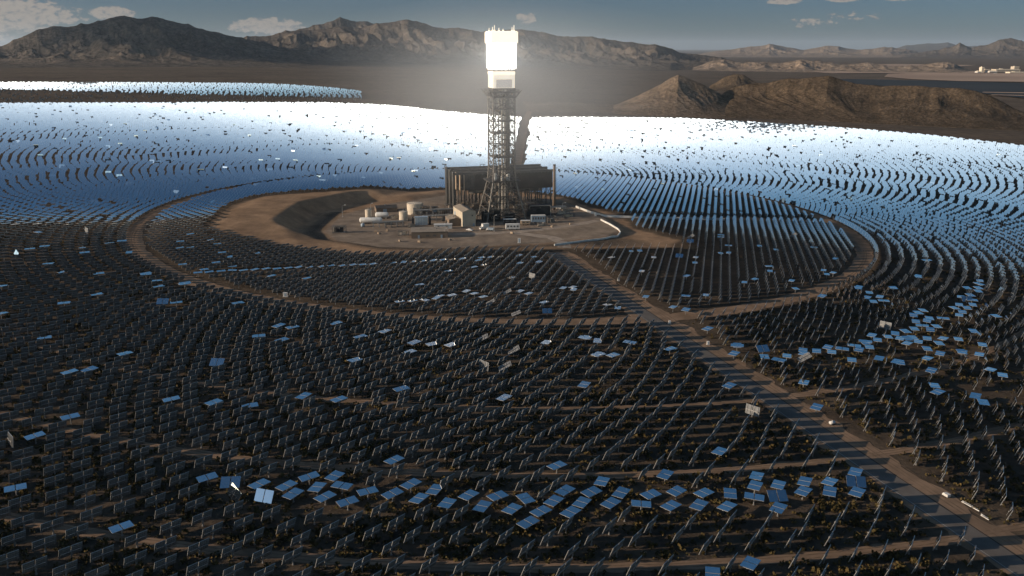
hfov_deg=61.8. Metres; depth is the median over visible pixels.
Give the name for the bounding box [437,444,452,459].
heliostat
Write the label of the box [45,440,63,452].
heliostat
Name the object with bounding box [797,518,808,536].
heliostat
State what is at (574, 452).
heliostat
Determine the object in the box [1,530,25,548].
heliostat
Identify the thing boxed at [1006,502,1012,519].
heliostat
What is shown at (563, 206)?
pipe rack
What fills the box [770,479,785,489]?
heliostat
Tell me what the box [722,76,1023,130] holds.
hill
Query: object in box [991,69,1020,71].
resort building
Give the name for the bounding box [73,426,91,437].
heliostat
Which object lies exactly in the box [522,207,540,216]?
equipment skid
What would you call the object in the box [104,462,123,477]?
heliostat
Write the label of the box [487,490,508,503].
heliostat
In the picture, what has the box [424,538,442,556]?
heliostat
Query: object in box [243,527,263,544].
heliostat
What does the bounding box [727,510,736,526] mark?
heliostat
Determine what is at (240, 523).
heliostat
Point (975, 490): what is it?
heliostat
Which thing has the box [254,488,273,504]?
heliostat
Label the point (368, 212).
storage tank
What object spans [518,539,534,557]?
heliostat
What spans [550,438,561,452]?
heliostat
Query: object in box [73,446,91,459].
heliostat
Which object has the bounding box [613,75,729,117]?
hill
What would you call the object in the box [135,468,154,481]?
heliostat
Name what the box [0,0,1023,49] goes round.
sky
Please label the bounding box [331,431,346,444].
heliostat
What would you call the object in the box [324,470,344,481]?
heliostat
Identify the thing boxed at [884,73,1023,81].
dry lake
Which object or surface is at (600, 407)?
wheel rut
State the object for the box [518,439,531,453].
heliostat
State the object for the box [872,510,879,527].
heliostat
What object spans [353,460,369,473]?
heliostat
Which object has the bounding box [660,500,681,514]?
heliostat
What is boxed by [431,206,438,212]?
equipment skid
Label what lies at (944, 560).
heliostat
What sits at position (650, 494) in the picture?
heliostat
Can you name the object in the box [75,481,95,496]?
heliostat
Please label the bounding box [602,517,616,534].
heliostat
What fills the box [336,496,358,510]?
heliostat
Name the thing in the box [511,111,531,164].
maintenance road
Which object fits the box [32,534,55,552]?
heliostat
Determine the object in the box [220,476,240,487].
heliostat
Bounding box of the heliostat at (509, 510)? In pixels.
[501,503,522,515]
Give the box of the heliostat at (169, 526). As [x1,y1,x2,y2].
[160,518,181,535]
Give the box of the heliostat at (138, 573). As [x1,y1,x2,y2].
[126,569,143,575]
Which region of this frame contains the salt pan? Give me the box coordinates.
[879,64,970,65]
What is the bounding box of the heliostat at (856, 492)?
[848,486,865,500]
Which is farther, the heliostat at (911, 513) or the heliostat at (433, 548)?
the heliostat at (911, 513)
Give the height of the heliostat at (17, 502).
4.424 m
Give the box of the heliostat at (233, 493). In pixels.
[227,482,241,502]
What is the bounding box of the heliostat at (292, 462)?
[284,455,301,469]
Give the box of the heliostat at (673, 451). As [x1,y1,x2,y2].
[667,445,678,459]
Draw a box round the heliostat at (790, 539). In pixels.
[784,530,796,547]
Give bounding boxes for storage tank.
[365,208,371,216]
[399,210,407,220]
[407,201,423,214]
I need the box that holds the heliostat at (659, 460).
[653,454,664,468]
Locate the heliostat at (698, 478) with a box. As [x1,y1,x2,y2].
[691,471,703,487]
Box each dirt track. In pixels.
[0,326,1023,411]
[0,411,1023,478]
[1,513,1023,573]
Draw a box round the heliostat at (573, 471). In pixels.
[565,465,578,480]
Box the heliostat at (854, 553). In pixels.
[848,542,859,561]
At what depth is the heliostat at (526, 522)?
235.97 m
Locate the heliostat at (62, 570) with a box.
[53,560,77,575]
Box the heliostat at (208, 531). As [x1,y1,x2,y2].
[202,521,222,538]
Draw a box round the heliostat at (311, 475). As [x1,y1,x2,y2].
[298,471,319,484]
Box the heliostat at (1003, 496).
[1000,488,1006,504]
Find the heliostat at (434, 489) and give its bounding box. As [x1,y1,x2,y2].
[425,484,444,496]
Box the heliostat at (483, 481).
[475,474,490,489]
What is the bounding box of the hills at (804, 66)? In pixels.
[693,59,972,72]
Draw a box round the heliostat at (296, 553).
[282,546,302,564]
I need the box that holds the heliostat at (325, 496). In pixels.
[313,491,336,505]
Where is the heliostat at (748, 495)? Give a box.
[744,492,764,504]
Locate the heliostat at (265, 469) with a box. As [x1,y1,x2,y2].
[259,462,276,477]
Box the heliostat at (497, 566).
[489,556,506,575]
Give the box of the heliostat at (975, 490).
[971,482,978,499]
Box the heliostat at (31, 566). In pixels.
[22,555,46,574]
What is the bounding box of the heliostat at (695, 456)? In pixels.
[688,452,698,466]
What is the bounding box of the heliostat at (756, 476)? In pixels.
[749,471,763,480]
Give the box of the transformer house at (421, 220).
[412,216,430,224]
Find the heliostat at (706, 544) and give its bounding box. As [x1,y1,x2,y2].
[698,535,712,554]
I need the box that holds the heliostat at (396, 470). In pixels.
[388,462,404,477]
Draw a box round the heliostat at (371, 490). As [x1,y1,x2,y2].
[356,486,378,499]
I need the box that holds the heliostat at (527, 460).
[519,454,533,469]
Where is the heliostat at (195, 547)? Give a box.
[187,538,208,556]
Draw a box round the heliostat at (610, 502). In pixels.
[600,497,620,511]
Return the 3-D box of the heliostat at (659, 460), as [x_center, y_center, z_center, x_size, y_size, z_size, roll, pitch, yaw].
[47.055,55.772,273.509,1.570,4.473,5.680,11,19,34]
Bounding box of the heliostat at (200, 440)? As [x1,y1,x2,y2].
[192,434,209,447]
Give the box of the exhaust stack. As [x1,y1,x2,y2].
[551,164,555,209]
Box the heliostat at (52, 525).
[40,517,63,534]
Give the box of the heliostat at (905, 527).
[901,518,909,535]
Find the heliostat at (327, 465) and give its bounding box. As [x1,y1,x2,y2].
[319,458,335,472]
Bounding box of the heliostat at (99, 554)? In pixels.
[90,544,113,563]
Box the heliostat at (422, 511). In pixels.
[414,503,431,520]
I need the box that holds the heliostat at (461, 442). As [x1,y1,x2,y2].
[454,436,468,450]
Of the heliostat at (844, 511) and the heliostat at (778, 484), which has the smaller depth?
the heliostat at (844, 511)
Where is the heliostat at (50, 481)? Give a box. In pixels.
[44,473,64,486]
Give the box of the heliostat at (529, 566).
[521,556,538,575]
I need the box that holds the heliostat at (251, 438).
[246,431,263,444]
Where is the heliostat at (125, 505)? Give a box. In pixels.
[114,498,134,513]
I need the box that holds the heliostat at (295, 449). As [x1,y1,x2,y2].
[283,443,300,456]
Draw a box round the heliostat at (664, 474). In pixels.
[656,469,673,480]
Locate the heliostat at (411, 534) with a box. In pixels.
[403,525,421,543]
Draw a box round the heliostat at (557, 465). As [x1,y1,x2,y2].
[547,461,567,472]
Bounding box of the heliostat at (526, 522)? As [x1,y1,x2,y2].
[516,516,539,529]
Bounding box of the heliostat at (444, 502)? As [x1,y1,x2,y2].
[437,497,455,511]
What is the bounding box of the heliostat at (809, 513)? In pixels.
[804,504,814,521]
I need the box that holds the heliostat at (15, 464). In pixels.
[11,456,31,470]
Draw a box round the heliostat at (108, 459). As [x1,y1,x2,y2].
[101,452,120,465]
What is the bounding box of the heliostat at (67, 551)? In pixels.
[58,542,81,558]
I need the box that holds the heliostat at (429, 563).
[419,554,438,573]
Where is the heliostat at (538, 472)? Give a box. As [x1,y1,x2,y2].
[530,465,544,481]
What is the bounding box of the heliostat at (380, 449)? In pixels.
[372,442,388,456]
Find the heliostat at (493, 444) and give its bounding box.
[486,438,500,452]
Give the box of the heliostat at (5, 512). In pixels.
[0,506,10,520]
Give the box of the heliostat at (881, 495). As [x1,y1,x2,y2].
[877,487,885,502]
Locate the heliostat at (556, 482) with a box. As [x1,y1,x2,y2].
[549,475,563,490]
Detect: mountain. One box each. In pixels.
[0,16,346,67]
[244,19,742,70]
[277,17,372,33]
[699,44,921,57]
[899,38,1023,57]
[899,42,976,51]
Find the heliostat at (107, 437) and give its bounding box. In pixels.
[100,430,118,442]
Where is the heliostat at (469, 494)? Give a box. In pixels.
[458,489,478,502]
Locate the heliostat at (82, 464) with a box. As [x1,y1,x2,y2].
[71,458,90,470]
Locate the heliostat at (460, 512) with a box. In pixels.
[452,503,469,520]
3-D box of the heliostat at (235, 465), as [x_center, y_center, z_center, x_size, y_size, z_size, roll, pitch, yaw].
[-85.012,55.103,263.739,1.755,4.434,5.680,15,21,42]
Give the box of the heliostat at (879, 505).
[874,496,883,513]
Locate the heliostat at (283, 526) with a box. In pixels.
[276,517,295,534]
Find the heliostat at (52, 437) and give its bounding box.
[46,431,64,442]
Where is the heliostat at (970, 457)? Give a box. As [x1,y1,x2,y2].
[967,450,972,465]
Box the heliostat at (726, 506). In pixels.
[716,501,737,514]
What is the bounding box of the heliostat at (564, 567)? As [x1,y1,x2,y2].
[556,558,571,575]
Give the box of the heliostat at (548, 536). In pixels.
[540,528,555,545]
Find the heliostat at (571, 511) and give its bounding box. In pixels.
[559,506,580,517]
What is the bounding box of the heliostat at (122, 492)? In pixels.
[110,485,130,501]
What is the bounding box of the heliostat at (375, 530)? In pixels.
[362,523,381,540]
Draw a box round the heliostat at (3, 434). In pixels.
[0,430,8,440]
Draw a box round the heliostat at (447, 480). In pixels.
[440,473,454,489]
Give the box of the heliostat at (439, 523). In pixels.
[430,514,447,531]
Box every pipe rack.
[372,220,403,227]
[413,208,452,215]
[422,214,449,217]
[551,205,566,212]
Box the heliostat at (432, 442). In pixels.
[424,435,439,449]
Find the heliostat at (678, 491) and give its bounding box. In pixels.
[666,485,686,499]
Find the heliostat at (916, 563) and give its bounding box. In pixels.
[911,553,921,573]
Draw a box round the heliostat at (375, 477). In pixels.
[366,470,382,485]
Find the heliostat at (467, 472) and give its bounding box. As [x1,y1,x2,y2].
[459,465,474,479]
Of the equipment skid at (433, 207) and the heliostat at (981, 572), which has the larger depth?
the equipment skid at (433, 207)
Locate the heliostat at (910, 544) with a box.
[905,535,914,554]
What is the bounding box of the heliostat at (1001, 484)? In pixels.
[998,477,1004,492]
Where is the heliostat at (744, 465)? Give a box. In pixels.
[739,459,748,474]
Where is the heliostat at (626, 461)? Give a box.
[620,454,632,469]
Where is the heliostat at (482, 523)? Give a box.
[473,515,490,532]
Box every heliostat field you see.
[0,82,361,102]
[0,102,1023,575]
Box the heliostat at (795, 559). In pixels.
[789,548,800,567]
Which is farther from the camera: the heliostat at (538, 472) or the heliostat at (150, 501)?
the heliostat at (538, 472)
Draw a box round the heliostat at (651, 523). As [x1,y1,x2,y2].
[644,515,657,532]
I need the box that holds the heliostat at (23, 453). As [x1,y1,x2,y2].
[13,446,32,458]
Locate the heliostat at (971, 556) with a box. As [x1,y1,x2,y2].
[967,546,975,565]
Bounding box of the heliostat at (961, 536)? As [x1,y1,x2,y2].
[957,526,965,545]
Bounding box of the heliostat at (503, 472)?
[496,465,510,479]
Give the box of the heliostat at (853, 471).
[848,467,862,475]
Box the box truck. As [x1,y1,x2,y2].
[479,223,488,229]
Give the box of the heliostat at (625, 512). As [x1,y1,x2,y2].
[617,504,631,521]
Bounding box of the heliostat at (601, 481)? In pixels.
[594,476,609,489]
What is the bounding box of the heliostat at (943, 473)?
[940,465,946,480]
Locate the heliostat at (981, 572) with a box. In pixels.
[977,564,984,575]
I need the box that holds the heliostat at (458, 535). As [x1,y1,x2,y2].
[448,526,466,544]
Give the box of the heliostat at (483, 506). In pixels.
[472,500,491,512]
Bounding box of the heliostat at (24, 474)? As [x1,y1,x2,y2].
[9,469,30,482]
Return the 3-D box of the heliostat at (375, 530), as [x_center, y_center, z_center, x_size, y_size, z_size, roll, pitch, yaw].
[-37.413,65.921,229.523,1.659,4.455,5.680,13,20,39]
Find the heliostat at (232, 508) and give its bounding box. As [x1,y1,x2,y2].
[223,500,243,516]
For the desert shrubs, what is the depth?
275.75 m
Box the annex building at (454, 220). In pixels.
[445,214,460,225]
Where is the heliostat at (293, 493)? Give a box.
[281,487,303,501]
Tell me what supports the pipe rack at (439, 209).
on the ground
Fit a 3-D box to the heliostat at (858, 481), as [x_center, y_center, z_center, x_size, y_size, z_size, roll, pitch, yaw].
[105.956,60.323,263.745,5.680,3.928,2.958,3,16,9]
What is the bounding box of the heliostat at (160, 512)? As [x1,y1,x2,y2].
[154,503,175,518]
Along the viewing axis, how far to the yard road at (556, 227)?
626.21 m
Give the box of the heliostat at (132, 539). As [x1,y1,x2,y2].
[125,530,146,547]
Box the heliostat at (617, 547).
[609,538,624,557]
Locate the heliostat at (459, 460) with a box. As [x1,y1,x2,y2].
[452,453,466,467]
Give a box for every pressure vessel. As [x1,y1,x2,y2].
[359,217,382,223]
[375,212,388,218]
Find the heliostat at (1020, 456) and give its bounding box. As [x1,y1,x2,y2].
[1017,449,1023,463]
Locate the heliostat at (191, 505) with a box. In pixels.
[185,496,204,512]
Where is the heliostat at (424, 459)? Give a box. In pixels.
[416,453,432,466]
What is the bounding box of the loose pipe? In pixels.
[961,500,978,510]
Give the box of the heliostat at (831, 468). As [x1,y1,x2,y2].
[826,461,834,474]
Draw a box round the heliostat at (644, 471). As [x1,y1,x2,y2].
[638,464,650,479]
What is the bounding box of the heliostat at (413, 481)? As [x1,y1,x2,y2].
[400,478,421,491]
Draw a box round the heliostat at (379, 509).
[370,501,388,517]
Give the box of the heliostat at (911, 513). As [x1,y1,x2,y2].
[906,506,914,522]
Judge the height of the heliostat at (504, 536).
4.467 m
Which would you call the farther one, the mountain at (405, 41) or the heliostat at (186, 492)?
the mountain at (405, 41)
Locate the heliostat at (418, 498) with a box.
[408,493,428,506]
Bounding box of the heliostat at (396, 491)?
[381,487,403,501]
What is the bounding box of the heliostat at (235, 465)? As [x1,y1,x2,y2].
[227,458,244,473]
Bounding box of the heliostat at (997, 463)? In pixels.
[994,456,1000,470]
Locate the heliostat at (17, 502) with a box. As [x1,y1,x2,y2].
[8,494,30,510]
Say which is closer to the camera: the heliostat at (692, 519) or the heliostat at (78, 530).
the heliostat at (78, 530)
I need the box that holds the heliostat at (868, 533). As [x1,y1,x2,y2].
[863,522,873,540]
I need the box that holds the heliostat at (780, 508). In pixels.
[769,501,787,516]
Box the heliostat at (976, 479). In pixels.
[973,471,979,486]
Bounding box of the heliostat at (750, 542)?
[743,532,756,551]
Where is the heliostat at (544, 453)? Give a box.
[537,447,550,461]
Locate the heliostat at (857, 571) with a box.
[853,561,861,575]
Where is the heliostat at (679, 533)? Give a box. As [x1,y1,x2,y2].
[671,525,684,543]
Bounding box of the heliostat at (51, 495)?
[46,486,66,502]
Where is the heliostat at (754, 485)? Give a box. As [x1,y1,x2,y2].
[747,480,762,493]
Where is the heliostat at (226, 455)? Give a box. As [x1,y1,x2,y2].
[220,448,237,461]
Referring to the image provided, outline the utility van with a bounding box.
[942,492,950,497]
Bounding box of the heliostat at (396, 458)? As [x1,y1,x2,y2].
[384,455,403,466]
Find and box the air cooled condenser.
[445,164,552,210]
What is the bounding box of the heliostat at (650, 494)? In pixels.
[640,489,661,500]
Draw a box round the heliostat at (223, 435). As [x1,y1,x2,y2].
[217,428,234,440]
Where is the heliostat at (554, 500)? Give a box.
[543,495,563,509]
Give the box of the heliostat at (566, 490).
[554,484,575,498]
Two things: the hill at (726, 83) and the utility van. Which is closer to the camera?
the utility van
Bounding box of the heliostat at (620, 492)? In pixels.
[611,486,630,500]
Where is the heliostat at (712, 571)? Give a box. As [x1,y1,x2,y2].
[705,566,719,575]
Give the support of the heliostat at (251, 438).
on the ground
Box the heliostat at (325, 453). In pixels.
[317,446,333,460]
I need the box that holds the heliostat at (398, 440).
[392,434,406,447]
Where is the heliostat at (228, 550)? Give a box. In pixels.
[221,540,242,558]
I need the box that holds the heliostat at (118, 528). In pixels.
[108,520,133,535]
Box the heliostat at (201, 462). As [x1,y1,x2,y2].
[194,454,212,468]
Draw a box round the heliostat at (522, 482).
[515,475,529,491]
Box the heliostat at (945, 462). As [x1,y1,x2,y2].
[941,456,948,470]
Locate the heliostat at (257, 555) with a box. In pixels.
[251,544,272,563]
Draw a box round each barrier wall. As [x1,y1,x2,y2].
[554,219,620,245]
[576,206,724,219]
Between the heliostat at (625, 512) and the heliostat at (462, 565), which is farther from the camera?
the heliostat at (625, 512)
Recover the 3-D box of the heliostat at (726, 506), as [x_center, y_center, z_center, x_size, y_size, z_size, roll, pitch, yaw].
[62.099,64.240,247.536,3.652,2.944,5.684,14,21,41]
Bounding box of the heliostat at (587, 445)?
[581,438,593,451]
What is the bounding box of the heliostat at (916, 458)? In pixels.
[913,450,920,464]
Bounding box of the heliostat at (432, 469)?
[424,462,439,476]
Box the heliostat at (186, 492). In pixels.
[178,484,197,499]
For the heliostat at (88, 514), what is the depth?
234.55 m
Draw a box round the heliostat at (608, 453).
[602,445,614,459]
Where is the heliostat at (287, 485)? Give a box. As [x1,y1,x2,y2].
[275,480,297,492]
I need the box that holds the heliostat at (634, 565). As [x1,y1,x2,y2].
[626,555,641,575]
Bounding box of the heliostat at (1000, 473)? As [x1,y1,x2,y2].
[997,465,1003,480]
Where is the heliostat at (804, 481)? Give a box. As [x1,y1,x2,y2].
[797,476,812,486]
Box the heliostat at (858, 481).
[846,475,866,487]
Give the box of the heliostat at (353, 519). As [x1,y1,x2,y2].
[344,510,362,527]
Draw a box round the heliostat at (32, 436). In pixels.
[24,431,45,443]
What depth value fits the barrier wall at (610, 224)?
601.24 m
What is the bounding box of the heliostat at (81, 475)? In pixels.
[73,468,92,483]
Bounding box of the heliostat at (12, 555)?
[0,549,18,568]
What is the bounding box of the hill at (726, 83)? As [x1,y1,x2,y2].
[709,74,758,90]
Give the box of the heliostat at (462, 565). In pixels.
[453,556,470,575]
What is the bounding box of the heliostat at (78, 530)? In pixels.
[65,523,87,540]
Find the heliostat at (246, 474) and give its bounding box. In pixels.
[235,468,252,483]
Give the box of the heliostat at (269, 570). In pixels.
[254,563,274,575]
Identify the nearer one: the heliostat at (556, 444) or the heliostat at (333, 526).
the heliostat at (333, 526)
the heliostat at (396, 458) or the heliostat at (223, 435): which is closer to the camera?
the heliostat at (396, 458)
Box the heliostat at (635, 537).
[628,528,642,546]
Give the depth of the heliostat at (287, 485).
252.29 m
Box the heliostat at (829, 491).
[823,485,836,499]
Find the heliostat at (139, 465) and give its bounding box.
[134,457,153,471]
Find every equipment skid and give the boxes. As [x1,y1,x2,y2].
[332,225,346,232]
[390,214,398,219]
[398,230,408,235]
[422,205,429,211]
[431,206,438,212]
[437,209,449,213]
[456,200,476,206]
[466,202,482,212]
[475,207,505,221]
[501,211,517,220]
[512,203,526,213]
[518,201,536,209]
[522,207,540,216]
[537,222,545,225]
[545,216,556,222]
[554,210,572,214]
[558,207,572,210]
[563,213,574,217]
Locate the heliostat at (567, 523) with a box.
[558,516,573,533]
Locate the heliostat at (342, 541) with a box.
[336,532,354,549]
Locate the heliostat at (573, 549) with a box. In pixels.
[564,540,580,559]
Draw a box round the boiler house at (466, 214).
[453,204,475,226]
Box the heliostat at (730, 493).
[724,488,736,501]
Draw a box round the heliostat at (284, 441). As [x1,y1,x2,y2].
[277,434,293,448]
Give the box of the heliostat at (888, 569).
[884,558,893,575]
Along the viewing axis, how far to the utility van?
260.57 m
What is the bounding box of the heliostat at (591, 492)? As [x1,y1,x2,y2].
[580,486,601,498]
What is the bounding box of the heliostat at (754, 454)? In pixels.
[749,448,758,462]
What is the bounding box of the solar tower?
[476,25,526,222]
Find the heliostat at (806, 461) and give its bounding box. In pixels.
[801,453,810,468]
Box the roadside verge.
[546,252,1023,575]
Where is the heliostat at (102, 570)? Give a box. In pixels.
[85,564,108,575]
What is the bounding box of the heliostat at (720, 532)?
[714,523,726,541]
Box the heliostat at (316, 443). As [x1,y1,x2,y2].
[308,436,324,450]
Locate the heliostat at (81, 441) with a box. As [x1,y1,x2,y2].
[71,436,89,448]
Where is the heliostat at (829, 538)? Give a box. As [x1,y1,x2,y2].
[824,528,835,545]
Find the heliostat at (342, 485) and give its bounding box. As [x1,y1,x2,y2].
[330,481,352,493]
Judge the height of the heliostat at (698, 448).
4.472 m
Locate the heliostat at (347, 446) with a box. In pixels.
[339,440,355,453]
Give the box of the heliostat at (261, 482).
[248,478,270,488]
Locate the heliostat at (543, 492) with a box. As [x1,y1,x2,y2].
[536,485,550,501]
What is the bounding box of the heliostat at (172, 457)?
[162,450,180,463]
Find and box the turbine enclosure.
[528,204,550,215]
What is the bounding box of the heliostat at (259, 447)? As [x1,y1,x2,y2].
[253,440,270,453]
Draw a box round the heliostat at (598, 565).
[589,557,604,575]
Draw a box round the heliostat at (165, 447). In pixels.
[158,440,176,453]
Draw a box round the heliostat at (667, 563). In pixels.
[658,554,673,574]
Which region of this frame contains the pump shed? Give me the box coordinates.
[374,204,397,211]
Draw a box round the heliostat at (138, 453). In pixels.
[131,446,149,460]
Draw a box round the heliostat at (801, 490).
[794,485,812,499]
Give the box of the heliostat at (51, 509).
[44,500,66,516]
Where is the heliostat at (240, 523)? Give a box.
[233,514,253,531]
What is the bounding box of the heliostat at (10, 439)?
[7,432,12,447]
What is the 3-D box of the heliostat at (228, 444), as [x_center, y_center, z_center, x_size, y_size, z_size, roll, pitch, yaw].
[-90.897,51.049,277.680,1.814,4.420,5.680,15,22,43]
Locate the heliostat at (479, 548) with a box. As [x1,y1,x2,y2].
[471,539,488,557]
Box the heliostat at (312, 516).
[304,507,323,524]
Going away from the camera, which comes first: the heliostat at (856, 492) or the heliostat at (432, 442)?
the heliostat at (856, 492)
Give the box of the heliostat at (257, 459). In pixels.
[250,452,267,465]
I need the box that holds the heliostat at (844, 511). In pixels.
[839,502,848,519]
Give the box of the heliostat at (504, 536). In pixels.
[496,526,513,544]
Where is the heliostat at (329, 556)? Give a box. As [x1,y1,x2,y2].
[315,549,335,567]
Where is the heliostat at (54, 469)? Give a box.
[43,462,63,477]
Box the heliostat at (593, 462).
[587,455,599,470]
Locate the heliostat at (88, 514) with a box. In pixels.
[80,506,101,522]
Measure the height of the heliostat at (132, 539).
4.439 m
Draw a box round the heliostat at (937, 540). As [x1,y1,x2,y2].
[933,531,941,549]
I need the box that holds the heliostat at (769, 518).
[765,508,774,525]
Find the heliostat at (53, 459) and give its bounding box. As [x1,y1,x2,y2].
[41,452,61,464]
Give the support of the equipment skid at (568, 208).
on the ground
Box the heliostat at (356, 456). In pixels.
[350,448,366,463]
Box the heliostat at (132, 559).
[123,549,146,568]
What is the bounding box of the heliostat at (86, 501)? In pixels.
[74,494,95,510]
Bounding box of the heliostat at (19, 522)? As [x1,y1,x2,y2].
[11,513,34,530]
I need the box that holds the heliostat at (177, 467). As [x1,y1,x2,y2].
[166,461,184,475]
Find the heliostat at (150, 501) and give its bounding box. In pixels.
[145,492,165,508]
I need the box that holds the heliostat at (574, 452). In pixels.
[568,445,580,460]
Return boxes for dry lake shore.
[810,71,986,72]
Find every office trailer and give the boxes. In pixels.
[503,218,515,223]
[505,223,519,229]
[521,220,529,224]
[531,214,545,222]
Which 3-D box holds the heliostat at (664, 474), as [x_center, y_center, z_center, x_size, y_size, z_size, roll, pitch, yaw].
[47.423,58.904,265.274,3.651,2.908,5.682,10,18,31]
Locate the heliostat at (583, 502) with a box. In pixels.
[572,496,591,510]
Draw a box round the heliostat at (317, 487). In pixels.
[307,482,326,495]
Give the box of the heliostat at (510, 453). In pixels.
[503,447,516,461]
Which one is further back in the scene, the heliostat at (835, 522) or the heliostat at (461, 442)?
the heliostat at (461, 442)
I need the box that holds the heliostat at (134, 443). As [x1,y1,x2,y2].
[127,436,145,449]
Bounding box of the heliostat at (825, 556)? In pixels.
[819,544,830,563]
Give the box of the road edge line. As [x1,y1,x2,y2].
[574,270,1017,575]
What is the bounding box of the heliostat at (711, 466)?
[704,460,715,475]
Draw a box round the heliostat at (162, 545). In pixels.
[154,535,176,553]
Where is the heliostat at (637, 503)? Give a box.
[631,500,650,510]
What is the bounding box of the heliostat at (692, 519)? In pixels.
[684,512,696,529]
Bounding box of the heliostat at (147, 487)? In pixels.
[141,479,160,494]
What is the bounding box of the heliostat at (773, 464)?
[768,456,777,471]
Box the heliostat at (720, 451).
[711,447,728,457]
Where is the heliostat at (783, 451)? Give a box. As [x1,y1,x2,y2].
[779,444,787,458]
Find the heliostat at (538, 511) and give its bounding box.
[530,505,551,516]
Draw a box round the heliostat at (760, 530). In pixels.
[755,521,766,539]
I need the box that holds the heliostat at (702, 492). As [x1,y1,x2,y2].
[693,488,714,499]
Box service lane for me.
[988,92,1023,92]
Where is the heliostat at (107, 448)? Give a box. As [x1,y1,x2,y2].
[100,441,118,453]
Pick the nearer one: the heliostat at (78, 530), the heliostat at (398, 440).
the heliostat at (78, 530)
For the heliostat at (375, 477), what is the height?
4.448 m
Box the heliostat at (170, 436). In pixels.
[163,429,180,441]
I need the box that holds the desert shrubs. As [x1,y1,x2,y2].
[0,235,1023,575]
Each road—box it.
[124,170,873,325]
[402,220,598,234]
[509,231,570,247]
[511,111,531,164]
[549,252,1023,575]
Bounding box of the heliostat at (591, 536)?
[584,527,599,545]
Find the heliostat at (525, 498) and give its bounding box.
[516,492,535,506]
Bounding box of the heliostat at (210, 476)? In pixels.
[196,472,217,485]
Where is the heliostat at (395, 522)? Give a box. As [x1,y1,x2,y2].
[386,514,404,531]
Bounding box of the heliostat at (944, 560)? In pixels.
[940,549,949,569]
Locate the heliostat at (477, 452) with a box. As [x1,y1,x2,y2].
[470,445,484,459]
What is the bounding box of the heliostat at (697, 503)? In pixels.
[689,498,708,512]
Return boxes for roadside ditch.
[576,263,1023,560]
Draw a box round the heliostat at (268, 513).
[261,505,280,520]
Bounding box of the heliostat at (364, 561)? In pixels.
[352,553,371,572]
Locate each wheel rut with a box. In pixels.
[1,328,1023,408]
[1,412,1021,474]
[2,518,1023,569]
[4,332,1017,409]
[9,515,1023,566]
[13,418,1021,476]
[131,232,866,323]
[134,232,863,322]
[570,256,1023,553]
[571,255,1023,549]
[576,256,1023,543]
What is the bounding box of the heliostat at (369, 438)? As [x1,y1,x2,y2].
[359,433,374,445]
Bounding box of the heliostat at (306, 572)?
[293,566,311,575]
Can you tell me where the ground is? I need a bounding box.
[0,50,1023,575]
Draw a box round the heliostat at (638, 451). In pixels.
[632,444,644,459]
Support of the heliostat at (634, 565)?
on the ground
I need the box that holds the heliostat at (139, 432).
[133,426,151,437]
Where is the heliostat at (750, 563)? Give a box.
[739,555,760,572]
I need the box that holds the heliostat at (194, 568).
[186,557,208,575]
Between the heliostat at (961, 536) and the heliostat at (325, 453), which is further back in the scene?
the heliostat at (325, 453)
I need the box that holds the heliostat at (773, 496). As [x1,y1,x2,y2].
[767,489,787,501]
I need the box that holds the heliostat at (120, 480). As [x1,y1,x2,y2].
[108,474,127,488]
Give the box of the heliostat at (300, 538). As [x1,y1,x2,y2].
[290,529,310,547]
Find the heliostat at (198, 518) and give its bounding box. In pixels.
[191,509,212,526]
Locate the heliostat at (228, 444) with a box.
[223,437,239,449]
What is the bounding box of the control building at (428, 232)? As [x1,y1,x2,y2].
[411,226,447,238]
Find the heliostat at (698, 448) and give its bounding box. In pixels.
[692,442,703,456]
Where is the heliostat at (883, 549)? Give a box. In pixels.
[878,540,887,557]
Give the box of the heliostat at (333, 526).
[319,520,338,537]
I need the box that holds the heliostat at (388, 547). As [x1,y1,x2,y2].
[381,537,400,555]
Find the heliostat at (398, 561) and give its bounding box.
[385,554,404,572]
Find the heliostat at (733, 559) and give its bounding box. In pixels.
[723,552,737,572]
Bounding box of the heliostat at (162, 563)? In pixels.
[153,553,176,572]
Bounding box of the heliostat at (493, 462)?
[487,455,501,470]
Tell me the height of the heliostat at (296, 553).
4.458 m
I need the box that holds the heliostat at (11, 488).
[4,483,26,495]
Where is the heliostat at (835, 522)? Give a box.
[830,512,840,529]
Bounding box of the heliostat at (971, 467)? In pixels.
[968,460,974,475]
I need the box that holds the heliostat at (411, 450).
[404,443,419,457]
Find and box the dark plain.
[841,79,1023,97]
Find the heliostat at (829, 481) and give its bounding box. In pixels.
[821,477,837,485]
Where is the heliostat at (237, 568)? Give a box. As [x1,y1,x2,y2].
[223,560,244,575]
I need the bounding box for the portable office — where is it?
[434,223,451,228]
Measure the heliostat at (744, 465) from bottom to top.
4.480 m
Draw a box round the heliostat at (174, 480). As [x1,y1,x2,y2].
[169,472,188,486]
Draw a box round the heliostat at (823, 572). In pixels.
[820,564,827,575]
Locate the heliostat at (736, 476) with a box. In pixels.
[730,469,740,484]
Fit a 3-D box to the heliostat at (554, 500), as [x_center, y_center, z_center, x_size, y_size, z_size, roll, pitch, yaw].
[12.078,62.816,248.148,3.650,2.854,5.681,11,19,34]

